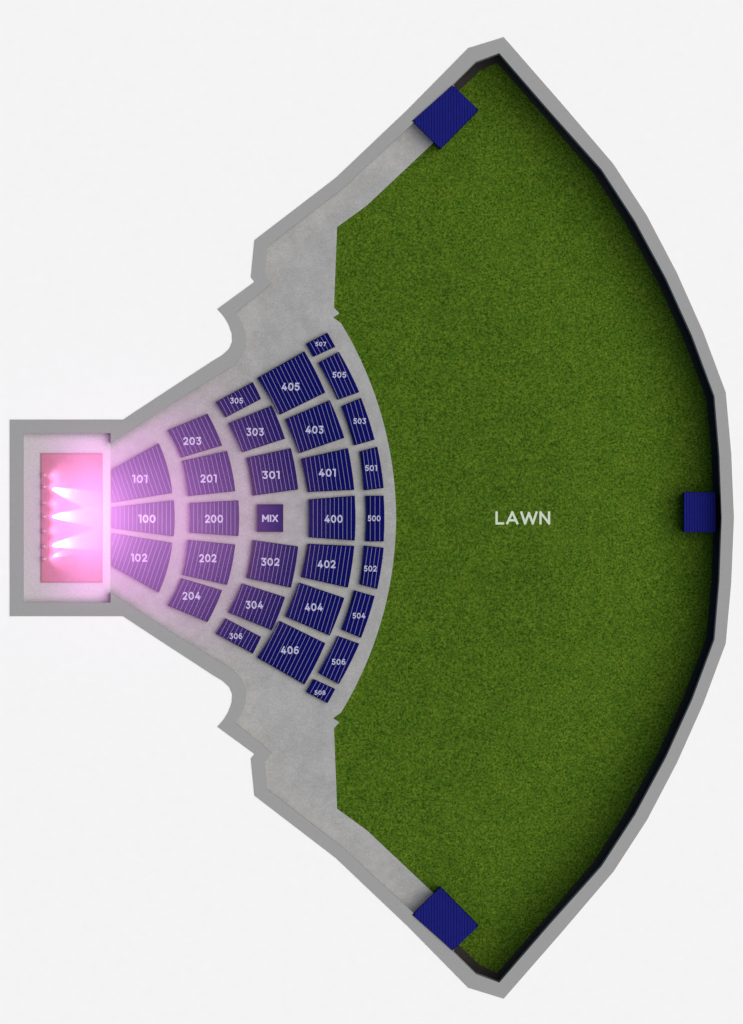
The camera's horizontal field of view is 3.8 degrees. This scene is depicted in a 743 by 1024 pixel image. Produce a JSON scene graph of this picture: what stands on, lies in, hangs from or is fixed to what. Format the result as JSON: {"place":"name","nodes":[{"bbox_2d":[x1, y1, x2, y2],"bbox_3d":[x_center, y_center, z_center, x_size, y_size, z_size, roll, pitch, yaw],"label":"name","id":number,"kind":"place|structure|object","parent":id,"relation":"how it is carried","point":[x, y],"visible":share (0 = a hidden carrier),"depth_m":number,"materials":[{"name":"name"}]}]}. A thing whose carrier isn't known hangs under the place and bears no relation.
{"place":"outdoors","nodes":[
{"label":"outdoors","id":0,"kind":"place"},
{"bbox_2d":[0,0,742,1023],"bbox_3d":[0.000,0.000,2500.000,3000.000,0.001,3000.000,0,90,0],"label":"ground","id":1,"kind":"structure","parent":0,"point":[164,164],"depth_m":2500.00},
{"bbox_2d":[110,85,453,912],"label":"concourse","id":2,"kind":"structure","parent":1,"relation":"on","point":[286,315],"depth_m":2503.60,"materials":[{"name":"concrete"}]},
{"bbox_2d":[24,433,109,602],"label":"stage","id":3,"kind":"object","parent":2,"relation":"on","point":[74,523],"visible":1,"depth_m":2501.95,"materials":[{"name":"pink"}]},
{"bbox_2d":[112,443,171,502],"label":"seating section","id":4,"kind":"object","parent":2,"relation":"on","point":[144,474],"visible":1,"depth_m":2502.40,"materials":[{"name":"blue"}]},
{"bbox_2d":[112,533,171,591],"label":"seating section","id":5,"kind":"object","parent":2,"relation":"on","point":[144,561],"visible":1,"depth_m":2502.40,"materials":[{"name":"blue"}]},
{"bbox_2d":[112,500,174,535],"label":"seating section","id":6,"kind":"object","parent":2,"relation":"on","point":[156,518],"visible":1,"depth_m":2502.40,"materials":[{"name":"blue"}]},
{"bbox_2d":[168,578,221,621],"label":"seating section","id":7,"kind":"object","parent":2,"relation":"on","point":[195,599],"visible":1,"depth_m":2502.40,"materials":[{"name":"blue"}]},
{"bbox_2d":[168,414,221,457],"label":"seating section","id":8,"kind":"object","parent":2,"relation":"on","point":[196,435],"visible":1,"depth_m":2502.40,"materials":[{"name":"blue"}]},
{"bbox_2d":[182,540,234,584],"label":"seating section","id":9,"kind":"object","parent":2,"relation":"on","point":[210,561],"visible":1,"depth_m":2502.40,"materials":[{"name":"blue"}]},
{"bbox_2d":[182,451,234,495],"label":"seating section","id":10,"kind":"object","parent":2,"relation":"on","point":[210,474],"visible":1,"depth_m":2502.40,"materials":[{"name":"blue"}]},
{"bbox_2d":[190,500,238,535],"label":"seating section","id":11,"kind":"object","parent":2,"relation":"on","point":[219,518],"visible":1,"depth_m":2502.40,"materials":[{"name":"blue"}]},
{"bbox_2d":[216,619,260,652],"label":"seating section","id":12,"kind":"object","parent":2,"relation":"on","point":[238,635],"visible":1,"depth_m":2502.40,"materials":[{"name":"blue"}]},
{"bbox_2d":[216,382,260,416],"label":"seating section","id":13,"kind":"object","parent":2,"relation":"on","point":[239,399],"visible":1,"depth_m":2502.40,"materials":[{"name":"blue"}]},
{"bbox_2d":[229,406,284,451],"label":"seating section","id":14,"kind":"object","parent":2,"relation":"on","point":[260,428],"visible":1,"depth_m":2502.40,"materials":[{"name":"blue"}]},
{"bbox_2d":[229,584,284,629],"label":"seating section","id":15,"kind":"object","parent":2,"relation":"on","point":[257,606],"visible":1,"depth_m":2502.40,"materials":[{"name":"blue"}]},
{"bbox_2d":[257,504,282,531],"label":"mixing booth","id":16,"kind":"object","parent":2,"relation":"on","point":[269,517],"visible":1,"depth_m":2502.35,"materials":[{"name":"blue"}]},
{"bbox_2d":[247,448,297,495],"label":"seating section","id":17,"kind":"object","parent":2,"relation":"on","point":[273,472],"visible":1,"depth_m":2502.40,"materials":[{"name":"blue"}]},
{"bbox_2d":[247,540,297,586],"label":"seating section","id":18,"kind":"object","parent":2,"relation":"on","point":[273,563],"visible":1,"depth_m":2502.40,"materials":[{"name":"blue"}]},
{"bbox_2d":[258,351,324,414],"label":"seating section","id":19,"kind":"object","parent":2,"relation":"on","point":[292,383],"visible":1,"depth_m":2502.40,"materials":[{"name":"blue"}]},
{"bbox_2d":[258,621,324,683],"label":"seating section","id":20,"kind":"object","parent":2,"relation":"on","point":[292,652],"visible":1,"depth_m":2502.40,"materials":[{"name":"blue"}]},
{"bbox_2d":[286,583,343,634],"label":"seating section","id":21,"kind":"object","parent":2,"relation":"on","point":[315,608],"visible":1,"depth_m":2502.40,"materials":[{"name":"blue"}]},
{"bbox_2d":[286,400,343,452],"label":"seating section","id":22,"kind":"object","parent":2,"relation":"on","point":[315,426],"visible":1,"depth_m":2502.40,"materials":[{"name":"blue"}]},
{"bbox_2d":[307,333,334,356],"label":"seating section","id":23,"kind":"object","parent":2,"relation":"on","point":[320,344],"visible":1,"depth_m":2502.40,"materials":[{"name":"blue"}]},
{"bbox_2d":[307,679,334,702],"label":"seating section","id":24,"kind":"object","parent":2,"relation":"on","point":[320,690],"visible":1,"depth_m":2502.40,"materials":[{"name":"blue"}]},
{"bbox_2d":[302,448,353,491],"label":"seating section","id":25,"kind":"object","parent":2,"relation":"on","point":[330,471],"visible":1,"depth_m":2502.40,"materials":[{"name":"blue"}]},
{"bbox_2d":[302,544,353,586],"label":"seating section","id":26,"kind":"object","parent":2,"relation":"on","point":[331,564],"visible":1,"depth_m":2502.40,"materials":[{"name":"blue"}]},
{"bbox_2d":[309,496,354,539],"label":"seating section","id":27,"kind":"object","parent":2,"relation":"on","point":[332,518],"visible":1,"depth_m":2502.40,"materials":[{"name":"blue"}]},
{"bbox_2d":[319,636,358,683],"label":"seating section","id":28,"kind":"object","parent":2,"relation":"on","point":[335,666],"visible":1,"depth_m":2502.40,"materials":[{"name":"blue"}]},
{"bbox_2d":[319,352,358,399],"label":"seating section","id":29,"kind":"object","parent":2,"relation":"on","point":[334,367],"visible":1,"depth_m":2502.40,"materials":[{"name":"blue"}]},
{"bbox_2d":[342,590,374,637],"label":"seating section","id":30,"kind":"object","parent":2,"relation":"on","point":[358,613],"visible":1,"depth_m":2502.40,"materials":[{"name":"blue"}]},
{"bbox_2d":[342,398,374,444],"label":"seating section","id":31,"kind":"object","parent":2,"relation":"on","point":[356,416],"visible":1,"depth_m":2502.40,"materials":[{"name":"blue"}]},
{"bbox_2d":[360,447,383,489],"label":"seating section","id":32,"kind":"object","parent":2,"relation":"on","point":[372,470],"visible":1,"depth_m":2502.40,"materials":[{"name":"blue"}]},
{"bbox_2d":[360,546,383,588],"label":"seating section","id":33,"kind":"object","parent":2,"relation":"on","point":[371,565],"visible":1,"depth_m":2502.40,"materials":[{"name":"blue"}]},
{"bbox_2d":[366,496,383,540],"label":"seating section","id":34,"kind":"object","parent":2,"relation":"on","point":[374,518],"visible":1,"depth_m":2502.40,"materials":[{"name":"blue"}]},
{"bbox_2d":[10,37,733,998],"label":"perimeter wall","id":35,"kind":"structure","parent":1,"relation":"on","point":[574,905],"depth_m":2499.88,"materials":[{"name":"concrete"}]},
{"bbox_2d":[333,63,712,972],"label":"lawn","id":36,"kind":"structure","parent":0,"point":[505,319],"depth_m":2506.24,"materials":[{"name":"green plant"}]},
{"bbox_2d":[413,886,477,950],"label":"viewing platform","id":37,"kind":"structure","parent":36,"relation":"on","point":[441,914],"depth_m":2499.53,"materials":[{"name":"blue"}]},
{"bbox_2d":[413,85,477,148],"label":"viewing platform","id":38,"kind":"structure","parent":36,"relation":"on","point":[443,119],"depth_m":2499.53,"materials":[{"name":"blue"}]},
{"bbox_2d":[495,511,550,524],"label":"lawn lettering","id":39,"kind":"object","parent":36,"relation":"on","point":[541,514],"visible":1,"depth_m":2505.28,"materials":[{"name":"paint"}]},
{"bbox_2d":[683,492,715,531],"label":"viewing platform","id":40,"kind":"structure","parent":36,"relation":"on","point":[699,511],"depth_m":2504.48,"materials":[{"name":"blue"}]},
{"bbox_2d":[453,55,719,980],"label":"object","id":41,"kind":"structure","parent":0,"point":[459,950],"depth_m":2510.68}
]}

